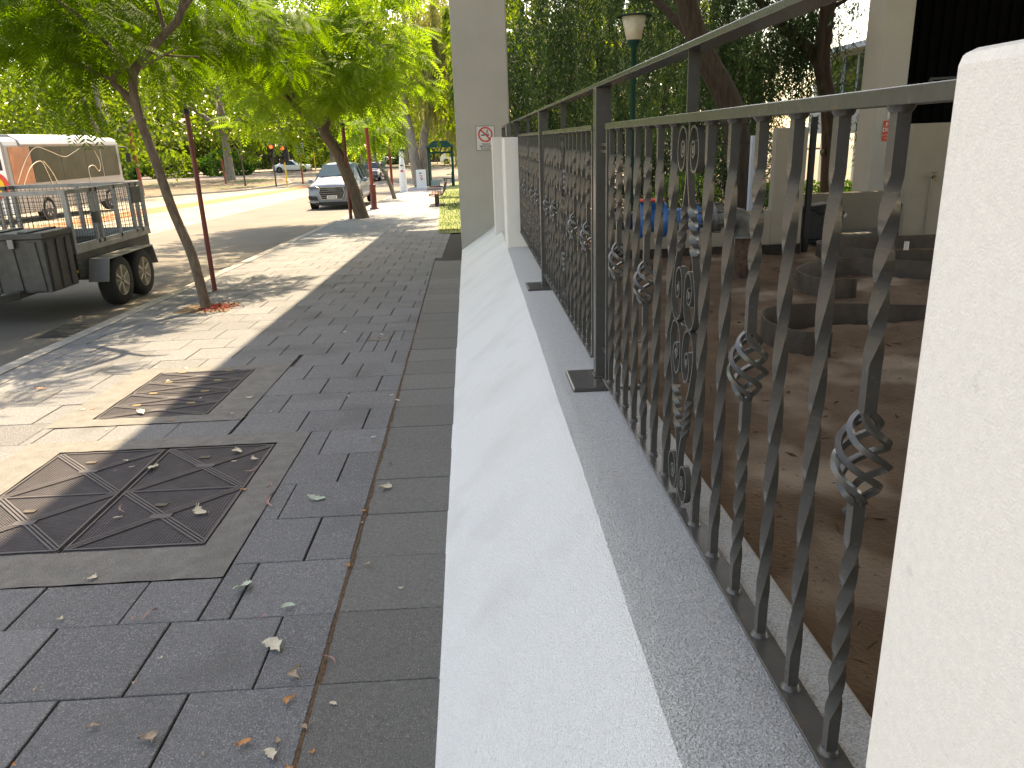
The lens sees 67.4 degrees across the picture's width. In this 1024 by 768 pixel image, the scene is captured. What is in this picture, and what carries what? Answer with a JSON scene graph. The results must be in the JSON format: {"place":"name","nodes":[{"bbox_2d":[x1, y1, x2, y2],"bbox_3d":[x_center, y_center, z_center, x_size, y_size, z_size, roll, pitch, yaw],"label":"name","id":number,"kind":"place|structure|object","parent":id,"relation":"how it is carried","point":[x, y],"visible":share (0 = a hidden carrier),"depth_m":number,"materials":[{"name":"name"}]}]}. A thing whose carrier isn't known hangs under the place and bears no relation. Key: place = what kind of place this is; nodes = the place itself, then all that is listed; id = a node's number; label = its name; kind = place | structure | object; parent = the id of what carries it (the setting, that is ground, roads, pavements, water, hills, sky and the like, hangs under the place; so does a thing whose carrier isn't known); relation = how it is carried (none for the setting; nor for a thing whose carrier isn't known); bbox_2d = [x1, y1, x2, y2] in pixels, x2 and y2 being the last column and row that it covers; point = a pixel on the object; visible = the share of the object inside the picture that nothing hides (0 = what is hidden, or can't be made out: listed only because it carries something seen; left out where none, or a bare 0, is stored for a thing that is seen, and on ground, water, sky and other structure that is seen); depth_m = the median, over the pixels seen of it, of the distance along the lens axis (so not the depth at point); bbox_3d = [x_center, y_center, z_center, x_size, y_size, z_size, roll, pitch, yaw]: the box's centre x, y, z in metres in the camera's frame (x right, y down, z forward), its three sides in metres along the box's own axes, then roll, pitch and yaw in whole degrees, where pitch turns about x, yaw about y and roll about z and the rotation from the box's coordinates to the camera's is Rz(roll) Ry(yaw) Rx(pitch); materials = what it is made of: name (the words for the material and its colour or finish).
{"place":"outdoors","nodes":[
{"label":"outdoors","id":0,"kind":"place"},
{"bbox_2d":[126,179,289,197],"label":"park ground","id":1,"kind":"structure","parent":0,"point":[151,188],"depth_m":63.70,"materials":[{"name":"sand"}]},
{"bbox_2d":[0,37,180,166],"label":"plane tree","id":2,"kind":"object","parent":1,"relation":"on","point":[32,129],"visible":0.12,"depth_m":63.15,"materials":[{"name":"green plant"}]},
{"bbox_2d":[0,38,196,181],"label":"plane tree","id":3,"kind":"object","parent":1,"relation":"on","point":[121,130],"visible":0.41,"depth_m":46.47,"materials":[{"name":"green plant"}]},
{"bbox_2d":[128,126,144,194],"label":"sign pole","id":4,"kind":"object","parent":1,"relation":"on","point":[137,169],"visible":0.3,"depth_m":49.51,"materials":[{"name":"metal"}]},
{"bbox_2d":[137,8,311,179],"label":"plane tree","id":5,"kind":"object","parent":1,"relation":"on","point":[223,140],"visible":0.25,"depth_m":71.85,"materials":[{"name":"green plant"}]},
{"bbox_2d":[222,98,265,185],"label":"street tree","id":6,"kind":"object","parent":1,"relation":"on","point":[253,145],"visible":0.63,"depth_m":59.66,"materials":[{"name":"green plant"}]},
{"bbox_2d":[0,179,460,767],"bbox_3d":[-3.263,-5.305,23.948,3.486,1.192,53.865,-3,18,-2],"label":"footpath","id":7,"kind":"structure","parent":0,"point":[98,649],"depth_m":3.44,"materials":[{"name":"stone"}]},
{"bbox_2d":[0,449,167,555],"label":"pit cover","id":8,"kind":"object","parent":7,"relation":"on","point":[59,503],"visible":1,"depth_m":3.89,"materials":[{"name":"metal"}]},
{"bbox_2d":[0,431,310,588],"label":"concrete collar","id":9,"kind":"object","parent":7,"relation":"on","point":[215,555],"visible":1,"depth_m":3.32,"materials":[{"name":"concrete"}]},
{"bbox_2d":[96,389,232,418],"bbox_3d":[-2.409,0.146,5.369,0.748,0.026,0.580,-3,16,-2],"label":"pit cover","id":10,"kind":"object","parent":7,"relation":"on","point":[172,404],"visible":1,"depth_m":5.35,"materials":[{"name":"grey metal"}]},
{"bbox_2d":[44,363,291,428],"bbox_3d":[-2.411,0.057,5.635,1.260,0.034,1.430,-3,18,-2],"label":"concrete collar","id":11,"kind":"object","parent":7,"relation":"on","point":[258,382],"visible":1,"depth_m":5.44,"materials":[{"name":"concrete"}]},
{"bbox_2d":[61,444,275,552],"bbox_3d":[-1.671,0.547,3.924,0.620,0.027,1.248,-3,16,-2],"label":"pit cover","id":12,"kind":"object","parent":7,"relation":"on","point":[167,494],"visible":0.99,"depth_m":3.79,"materials":[{"name":"metal"}]},
{"bbox_2d":[133,369,253,393],"bbox_3d":[-2.434,-0.016,5.921,0.748,0.026,0.580,-3,16,-2],"label":"pit cover","id":13,"kind":"object","parent":7,"relation":"on","point":[205,380],"visible":1,"depth_m":5.90,"materials":[{"name":"grey metal"}]},
{"bbox_2d":[183,108,216,290],"bbox_3d":[-4.009,-2.263,9.912,0.083,2.442,0.078,-3,18,-2],"label":"sign pole","id":14,"kind":"object","parent":7,"relation":"on","point":[186,112],"visible":0.83,"depth_m":9.85,"materials":[{"name":"metal"}]},
{"bbox_2d":[173,302,239,313],"bbox_3d":[-3.553,-0.887,8.984,0.620,0.032,0.620,-3,18,-2],"label":"tree pit","id":15,"kind":"object","parent":7,"relation":"on","point":[190,309],"visible":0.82,"depth_m":8.90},
{"bbox_2d":[0,0,338,307],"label":"jacaranda tree","id":16,"kind":"object","parent":15,"relation":"on","point":[30,29],"visible":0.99,"depth_m":8.75,"materials":[{"name":"green plant"}]},
{"bbox_2d":[262,637,281,651],"bbox_3d":[-0.807,0.876,2.602,0.089,0.014,0.052,13,34,34],"label":"fallen leaf","id":17,"kind":"object","parent":7,"relation":"on","point":[272,643],"visible":1,"depth_m":2.61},
{"bbox_2d":[196,0,446,218],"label":"jacaranda tree","id":18,"kind":"object","parent":7,"relation":"on","point":[355,83],"visible":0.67,"depth_m":20.52,"materials":[{"name":"green plant"}]},
{"bbox_2d":[340,123,352,218],"bbox_3d":[-4.742,-6.040,22.122,0.133,2.817,0.130,-3,18,-2],"label":"sign pole","id":19,"kind":"object","parent":7,"relation":"on","point":[346,164],"visible":0.58,"depth_m":21.96,"materials":[{"name":"metal"}]},
{"bbox_2d":[364,128,378,208],"bbox_3d":[-4.833,-7.296,26.340,0.320,2.842,0.320,-3,18,-2],"label":"sign pole","id":20,"kind":"object","parent":7,"relation":"on","point":[372,187],"visible":0.93,"depth_m":26.35,"materials":[{"name":"metal"}]},
{"bbox_2d":[336,107,413,198],"bbox_3d":[-5.809,-9.894,33.018,3.374,4.219,3.737,-3,18,-2],"label":"jacaranda tree","id":21,"kind":"object","parent":7,"relation":"on","point":[357,134],"visible":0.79,"depth_m":32.34,"materials":[{"name":"green plant"}]},
{"bbox_2d":[296,260,461,767],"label":"footpath edge","id":22,"kind":"object","parent":7,"relation":"on","point":[380,684],"visible":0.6,"depth_m":2.91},
{"bbox_2d":[293,325,416,767],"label":"joint litter","id":23,"kind":"object","parent":22,"relation":"on","point":[323,666],"visible":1,"depth_m":2.90,"materials":[{"name":"brown plant"}]},
{"bbox_2d":[399,148,407,191],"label":"white bollard","id":24,"kind":"object","parent":7,"relation":"on","point":[402,179],"visible":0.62,"depth_m":40.22,"materials":[{"name":"paint"}]},
{"bbox_2d":[359,0,457,186],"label":"weeping tree","id":25,"kind":"object","parent":7,"relation":"on","point":[418,158],"visible":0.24,"depth_m":46.21,"materials":[{"name":"green plant"}]},
{"bbox_2d":[416,170,426,188],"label":"utility cabinet","id":26,"kind":"object","parent":7,"relation":"on","point":[421,179],"visible":1,"depth_m":44.13,"materials":[{"name":"metal"}]},
{"bbox_2d":[426,141,454,186],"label":"bus shelter","id":27,"kind":"object","parent":7,"relation":"on","point":[432,144],"visible":0.89,"depth_m":46.09,"materials":[{"name":"green paint"}]},
{"bbox_2d":[442,234,461,260],"bbox_3d":[-0.462,-2.661,14.598,1.545,0.098,4.550,-3,18,-2],"label":"dark path patch","id":28,"kind":"object","parent":7,"relation":"on","point":[453,250],"visible":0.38,"depth_m":13.92,"materials":[{"name":"stone"}]},
{"bbox_2d":[449,0,509,249],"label":"column","id":29,"kind":"structure","parent":7,"relation":"on","point":[478,31],"depth_m":13.02,"materials":[{"name":"paint"}]},
{"bbox_2d":[476,126,494,150],"bbox_3d":[-0.457,-4.232,13.220,0.320,0.400,0.015,-3,18,-2],"label":"no smoking sign","id":30,"kind":"object","parent":29,"relation":"attached to","point":[484,134],"visible":1,"depth_m":13.21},
{"bbox_2d":[435,226,871,767],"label":"wall","id":31,"kind":"structure","parent":7,"relation":"on","point":[590,620],"depth_m":2.26,"materials":[{"name":"white paint"}]},
{"bbox_2d":[491,137,505,235],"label":"wall pier","id":32,"kind":"structure","parent":31,"relation":"on","point":[497,173],"depth_m":11.88,"materials":[{"name":"paint"}]},
{"bbox_2d":[502,137,527,247],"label":"wall pier","id":33,"kind":"structure","parent":31,"relation":"on","point":[513,235],"depth_m":9.67,"materials":[{"name":"paint"}]},
{"bbox_2d":[510,0,956,767],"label":"iron fence","id":34,"kind":"object","parent":31,"relation":"on","point":[556,170],"visible":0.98,"depth_m":1.99,"materials":[{"name":"metal"}]},
{"bbox_2d":[865,39,1023,767],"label":"wall pier","id":35,"kind":"structure","parent":31,"relation":"on","point":[949,692],"depth_m":0.55,"materials":[{"name":"paint"}]},
{"bbox_2d":[144,162,454,175],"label":"pavement","id":36,"kind":"structure","parent":0,"point":[397,165],"depth_m":100.61,"materials":[{"name":"concrete"}]},
{"bbox_2d":[120,129,323,172],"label":"hedge","id":37,"kind":"object","parent":36,"relation":"on","point":[202,152],"visible":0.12,"depth_m":106.12,"materials":[{"name":"plant"}]},
{"bbox_2d":[306,147,356,167],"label":"shrub","id":38,"kind":"object","parent":36,"relation":"on","point":[320,160],"visible":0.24,"depth_m":102.77,"materials":[{"name":"green plant"}]},
{"bbox_2d":[356,143,403,164],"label":"shrub","id":39,"kind":"object","parent":36,"relation":"on","point":[395,159],"visible":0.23,"depth_m":105.98,"materials":[{"name":"green plant"}]},
{"bbox_2d":[352,102,451,164],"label":"plane tree","id":40,"kind":"object","parent":36,"relation":"on","point":[406,160],"visible":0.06,"depth_m":102.31,"materials":[{"name":"green plant"}]},
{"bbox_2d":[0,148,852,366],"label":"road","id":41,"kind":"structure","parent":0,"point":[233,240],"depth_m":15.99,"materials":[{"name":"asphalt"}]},
{"bbox_2d":[33,323,98,338],"bbox_3d":[-4.930,-0.588,8.616,0.520,0.041,0.660,-3,18,-2],"label":"drain grate","id":42,"kind":"object","parent":41,"relation":"on","point":[68,330],"visible":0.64,"depth_m":8.58,"materials":[{"name":"black metal"}]},
{"bbox_2d":[0,181,158,304],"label":"cage trailer","id":43,"kind":"object","parent":41,"relation":"on","point":[117,262],"visible":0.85,"depth_m":10.38,"materials":[{"name":"metal"}]},
{"bbox_2d":[0,226,78,294],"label":"tool box","id":44,"kind":"object","parent":43,"relation":"in","point":[37,260],"visible":0.98,"depth_m":8.80,"materials":[{"name":"metal"}]},
{"bbox_2d":[0,188,287,229],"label":"bus lane","id":45,"kind":"structure","parent":41,"relation":"on","point":[155,202],"depth_m":40.69,"materials":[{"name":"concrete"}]},
{"bbox_2d":[0,134,131,219],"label":"bus","id":46,"kind":"object","parent":45,"relation":"on","point":[36,159],"visible":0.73,"depth_m":29.78,"materials":[{"name":"orange metal"}]},
{"bbox_2d":[25,186,307,228],"bbox_3d":[-15.116,-4.547,23.059,2.255,1.548,76.016,-2,18,-1],"label":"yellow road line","id":47,"kind":"object","parent":41,"relation":"on","point":[164,208],"visible":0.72,"depth_m":37.20,"materials":[{"name":"paint"}]},
{"bbox_2d":[74,188,308,234],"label":"pale lane","id":48,"kind":"structure","parent":41,"relation":"on","point":[160,222],"depth_m":31.85,"materials":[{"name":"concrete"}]},
{"bbox_2d":[99,179,292,202],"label":"kerb","id":49,"kind":"structure","parent":41,"relation":"on","point":[157,196],"depth_m":53.92,"materials":[{"name":"concrete"}]},
{"bbox_2d":[0,186,413,374],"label":"kerb","id":50,"kind":"structure","parent":41,"relation":"on","point":[8,367],"depth_m":8.74,"materials":[{"name":"concrete"}]},
{"bbox_2d":[268,142,276,186],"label":"traffic light","id":51,"kind":"object","parent":41,"relation":"on","point":[272,157],"visible":0.97,"depth_m":58.60,"materials":[{"name":"metal"}]},
{"bbox_2d":[278,143,289,185],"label":"traffic light","id":52,"kind":"object","parent":41,"relation":"on","point":[284,158],"visible":0.67,"depth_m":59.28,"materials":[{"name":"yellow paint"}]},
{"bbox_2d":[272,160,311,172],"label":"parked car","id":53,"kind":"object","parent":41,"relation":"on","point":[291,166],"visible":0.87,"depth_m":92.97,"materials":[{"name":"white paint"}]},
{"bbox_2d":[272,42,379,171],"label":"plane tree","id":54,"kind":"object","parent":41,"relation":"on","point":[317,135],"visible":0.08,"depth_m":85.32,"materials":[{"name":"green plant"}]},
{"bbox_2d":[308,162,370,208],"bbox_3d":[-7.024,-8.255,31.779,2.379,1.771,5.118,-3,18,-2],"label":"parked car","id":55,"kind":"object","parent":41,"relation":"on","point":[326,187],"visible":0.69,"depth_m":29.80,"materials":[{"name":"silver metal"}]},
{"bbox_2d":[365,162,387,180],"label":"parked car","id":56,"kind":"object","parent":41,"relation":"on","point":[378,174],"visible":0.4,"depth_m":63.89,"materials":[{"name":"paint"}]},
{"bbox_2d":[393,104,457,166],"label":"plane tree","id":57,"kind":"object","parent":41,"relation":"on","point":[456,164],"visible":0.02,"depth_m":94.67,"materials":[{"name":"green plant"}]},
{"bbox_2d":[1,0,869,149],"label":"sky","id":58,"kind":"structure","parent":0,"point":[862,3],"materials":[{"name":"white"}]},
{"bbox_2d":[438,181,460,232],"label":"verge lawn","id":59,"kind":"structure","parent":0,"point":[450,188],"depth_m":23.51,"materials":[{"name":"plant"}]},
{"bbox_2d":[427,179,446,206],"bbox_3d":[-2.645,-6.834,27.428,0.655,0.853,1.600,-3,18,-2],"label":"bench","id":60,"kind":"object","parent":59,"relation":"on","point":[437,194],"visible":1,"depth_m":26.98,"materials":[{"name":"metal"}]},
{"bbox_2d":[434,0,612,146],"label":"garden tree","id":61,"kind":"object","parent":59,"relation":"on","point":[444,82],"visible":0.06,"depth_m":28.59,"materials":[{"name":"green plant"}]},
{"bbox_2d":[438,0,707,138],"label":"garden tree","id":62,"kind":"object","parent":59,"relation":"on","point":[444,18],"depth_m":35.51,"materials":[{"name":"green plant"}]},
{"bbox_2d":[573,0,746,177],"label":"garden tree","id":63,"kind":"object","parent":59,"relation":"on","point":[649,83],"visible":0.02,"depth_m":30.12,"materials":[{"name":"green plant"}]},
{"bbox_2d":[558,0,764,206],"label":"garden tree","id":64,"kind":"object","parent":59,"relation":"on","point":[663,106],"visible":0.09,"depth_m":18.41,"materials":[{"name":"green plant"}]},
{"bbox_2d":[556,144,770,216],"bbox_3d":[2.929,-4.453,17.734,5.989,2.076,1.232,-3,18,-2],"label":"hedge","id":65,"kind":"object","parent":59,"relation":"on","point":[719,152],"visible":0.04,"depth_m":17.51,"materials":[{"name":"green plant"}]},
{"bbox_2d":[598,0,781,128],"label":"garden tree","id":66,"kind":"object","parent":59,"relation":"on","point":[660,86],"visible":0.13,"depth_m":22.06,"materials":[{"name":"green plant"}]},
{"bbox_2d":[702,0,839,165],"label":"garden tree","id":67,"kind":"object","parent":59,"relation":"on","point":[799,81],"visible":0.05,"depth_m":25.26,"materials":[{"name":"green plant"}]},
{"bbox_2d":[763,179,851,205],"bbox_3d":[8.596,-4.872,20.281,4.235,1.072,0.950,-3,18,-2],"label":"hedge","id":68,"kind":"object","parent":59,"relation":"on","point":[849,184],"visible":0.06,"depth_m":20.02,"materials":[{"name":"green plant"}]},
{"bbox_2d":[242,132,854,163],"bbox_3d":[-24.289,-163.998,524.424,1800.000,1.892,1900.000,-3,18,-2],"label":"terrain","id":69,"kind":"structure","parent":0,"point":[852,135],"depth_m":226.52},
{"bbox_2d":[122,156,145,179],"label":"shrub","id":70,"kind":"object","parent":69,"relation":"on","point":[132,174],"visible":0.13,"depth_m":86.54,"materials":[{"name":"green plant"}]},
{"bbox_2d":[142,150,201,178],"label":"shrub","id":71,"kind":"object","parent":69,"relation":"on","point":[149,171],"visible":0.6,"depth_m":87.29,"materials":[{"name":"green plant"}]},
{"bbox_2d":[199,150,257,175],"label":"shrub","id":72,"kind":"object","parent":69,"relation":"on","point":[248,168],"visible":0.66,"depth_m":88.39,"materials":[{"name":"green plant"}]},
{"bbox_2d":[204,0,327,159],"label":"gum tree","id":73,"kind":"object","parent":69,"relation":"on","point":[274,128],"visible":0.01,"depth_m":94.64,"materials":[{"name":"green plant"}]},
{"bbox_2d":[0,1,591,169],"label":"distant wood","id":74,"kind":"object","parent":69,"relation":"on","point":[5,131],"visible":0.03,"depth_m":121.61,"materials":[{"name":"plant"}]},
{"bbox_2d":[298,0,408,165],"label":"gum tree","id":75,"kind":"object","parent":69,"relation":"on","point":[325,10],"visible":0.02,"depth_m":67.80,"materials":[{"name":"green plant"}]},
{"bbox_2d":[360,0,448,142],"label":"gum tree","id":76,"kind":"object","parent":69,"relation":"on","point":[386,21],"visible":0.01,"depth_m":65.22,"materials":[{"name":"green plant"}]},
{"bbox_2d":[573,152,852,236],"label":"garden ground","id":77,"kind":"structure","parent":0,"point":[849,165],"depth_m":47.59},
{"bbox_2d":[616,12,651,211],"bbox_3d":[2.108,-4.289,13.440,0.610,4.000,0.610,-3,18,-2],"label":"park lamp","id":78,"kind":"object","parent":77,"relation":"on","point":[633,24],"visible":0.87,"depth_m":12.90,"materials":[{"name":"metal"}]},
{"bbox_2d":[508,0,771,209],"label":"peppermint tree","id":79,"kind":"object","parent":77,"relation":"on","point":[686,19],"visible":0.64,"depth_m":14.34,"materials":[{"name":"green plant"}]},
{"bbox_2d":[668,0,869,192],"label":"peppermint tree","id":80,"kind":"object","parent":77,"relation":"on","point":[816,53],"visible":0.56,"depth_m":14.17,"materials":[{"name":"green plant"}]},
{"bbox_2d":[808,40,865,186],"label":"white building","id":81,"kind":"structure","parent":77,"relation":"on","point":[856,58],"depth_m":25.36,"materials":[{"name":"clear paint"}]},
{"bbox_2d":[816,56,844,96],"bbox_3d":[11.064,-10.660,26.721,0.055,1.260,1.970,-3,18,-2],"label":"window","id":82,"kind":"structure","parent":81,"relation":"in","point":[836,79],"depth_m":26.20,"materials":[{"name":"glass"}]},
{"bbox_2d":[842,53,864,92],"bbox_3d":[11.155,-10.040,24.769,0.055,1.260,1.970,-3,18,-2],"label":"window","id":83,"kind":"structure","parent":81,"relation":"in","point":[857,59],"depth_m":25.08,"materials":[{"name":"glass"}]},
{"bbox_2d":[907,0,1023,123],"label":"clad building","id":84,"kind":"structure","parent":77,"relation":"on","point":[947,35],"depth_m":12.84,"materials":[{"name":"black metal"}]},
{"bbox_2d":[577,236,933,717],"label":"soil","id":85,"kind":"structure","parent":0,"point":[876,552],"depth_m":4.37,"materials":[{"name":"soil"}]},
{"bbox_2d":[506,0,626,147],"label":"garden tree","id":86,"kind":"object","parent":85,"relation":"on","point":[517,34],"visible":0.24,"depth_m":17.85,"materials":[{"name":"green plant"}]},
{"bbox_2d":[519,123,751,246],"bbox_3d":[1.839,-2.863,11.517,3.430,1.871,0.022,-3,18,-2],"label":"black fence","id":87,"kind":"object","parent":85,"relation":"on","point":[668,127],"visible":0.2,"depth_m":11.41,"materials":[{"name":"metal"}]},
{"bbox_2d":[586,198,750,278],"bbox_3d":[1.869,-1.659,9.012,2.060,1.018,0.410,-3,18,-2],"label":"water valve","id":88,"kind":"object","parent":85,"relation":"on","point":[742,237],"visible":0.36,"depth_m":8.86,"materials":[{"name":"blue metal"}]},
{"bbox_2d":[652,171,723,207],"bbox_3d":[2.942,-2.997,13.052,1.322,1.310,1.134,-3,18,-2],"label":"shrub","id":89,"kind":"object","parent":85,"relation":"on","point":[696,188],"visible":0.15,"depth_m":12.84,"materials":[{"name":"green plant"}]},
{"bbox_2d":[615,209,770,258],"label":"garden wall","id":90,"kind":"structure","parent":85,"relation":"on","point":[717,241],"depth_m":10.83,"materials":[{"name":"concrete"}]},
{"bbox_2d":[664,37,784,199],"bbox_3d":[5.939,-7.022,21.676,3.825,5.992,3.389,-3,18,-2],"label":"garden tree","id":91,"kind":"object","parent":85,"relation":"on","point":[703,103],"visible":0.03,"depth_m":21.13,"materials":[{"name":"green plant"}]},
{"bbox_2d":[746,136,754,209],"bbox_3d":[3.482,-2.732,11.204,0.080,1.700,0.080,-3,18,-2],"label":"garden post","id":92,"kind":"object","parent":85,"relation":"on","point":[751,174],"visible":0.29,"depth_m":11.07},
{"bbox_2d":[614,249,931,713],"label":"fallen leaves","id":93,"kind":"object","parent":85,"relation":"on","point":[837,526],"visible":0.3,"depth_m":4.47,"materials":[{"name":"brown plant"}]},
{"bbox_2d":[768,127,808,254],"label":"garden wall","id":94,"kind":"structure","parent":85,"relation":"on","point":[778,177],"depth_m":10.66,"materials":[{"name":"paint"}]},
{"bbox_2d":[801,117,817,251],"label":"iron gate","id":95,"kind":"structure","parent":85,"relation":"on","point":[809,180],"depth_m":10.73,"materials":[{"name":"black metal"}]},
{"bbox_2d":[800,228,877,242],"bbox_3d":[5.462,-2.325,12.213,2.100,0.180,0.780,-3,18,-2],"label":"step","id":96,"kind":"object","parent":85,"relation":"on","point":[846,233],"visible":0.14,"depth_m":12.04,"materials":[{"name":"concrete"}]},
{"bbox_2d":[800,202,846,239],"bbox_3d":[4.607,-2.468,11.582,0.679,0.533,0.514,-3,18,-2],"label":"storage tub","id":97,"kind":"object","parent":96,"relation":"on","point":[817,214],"visible":0.3,"depth_m":11.38,"materials":[{"name":"black plastic"}]},
{"bbox_2d":[760,303,926,357],"bbox_3d":[3.095,-0.524,6.518,2.183,0.230,0.969,-7,18,-16],"label":"steel edging","id":98,"kind":"object","parent":85,"relation":"on","point":[802,315],"visible":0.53,"depth_m":6.66,"materials":[{"name":"metal"}]},
{"bbox_2d":[803,190,900,229],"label":"garden wall","id":99,"kind":"structure","parent":85,"relation":"on","point":[860,209],"depth_m":12.48,"materials":[{"name":"concrete"}]},
{"bbox_2d":[795,257,932,298],"bbox_3d":[4.077,-1.223,8.599,2.164,0.230,1.184,-8,18,-17],"label":"steel edging","id":100,"kind":"object","parent":85,"relation":"on","point":[808,278],"visible":0.42,"depth_m":8.75,"materials":[{"name":"metal"}]},
{"bbox_2d":[815,234,935,260],"bbox_3d":[5.490,-1.677,9.949,2.848,0.320,1.545,-3,18,-2],"label":"steel edging","id":101,"kind":"object","parent":85,"relation":"on","point":[863,247],"visible":0.38,"depth_m":10.59,"materials":[{"name":"metal"}]},
{"bbox_2d":[851,0,916,191],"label":"column","id":102,"kind":"structure","parent":85,"relation":"on","point":[890,27],"depth_m":12.47,"materials":[{"name":"paint"}]},
{"bbox_2d":[898,122,950,235],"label":"garden wall","id":103,"kind":"structure","parent":85,"relation":"on","point":[927,149],"depth_m":11.20,"materials":[{"name":"paint"}]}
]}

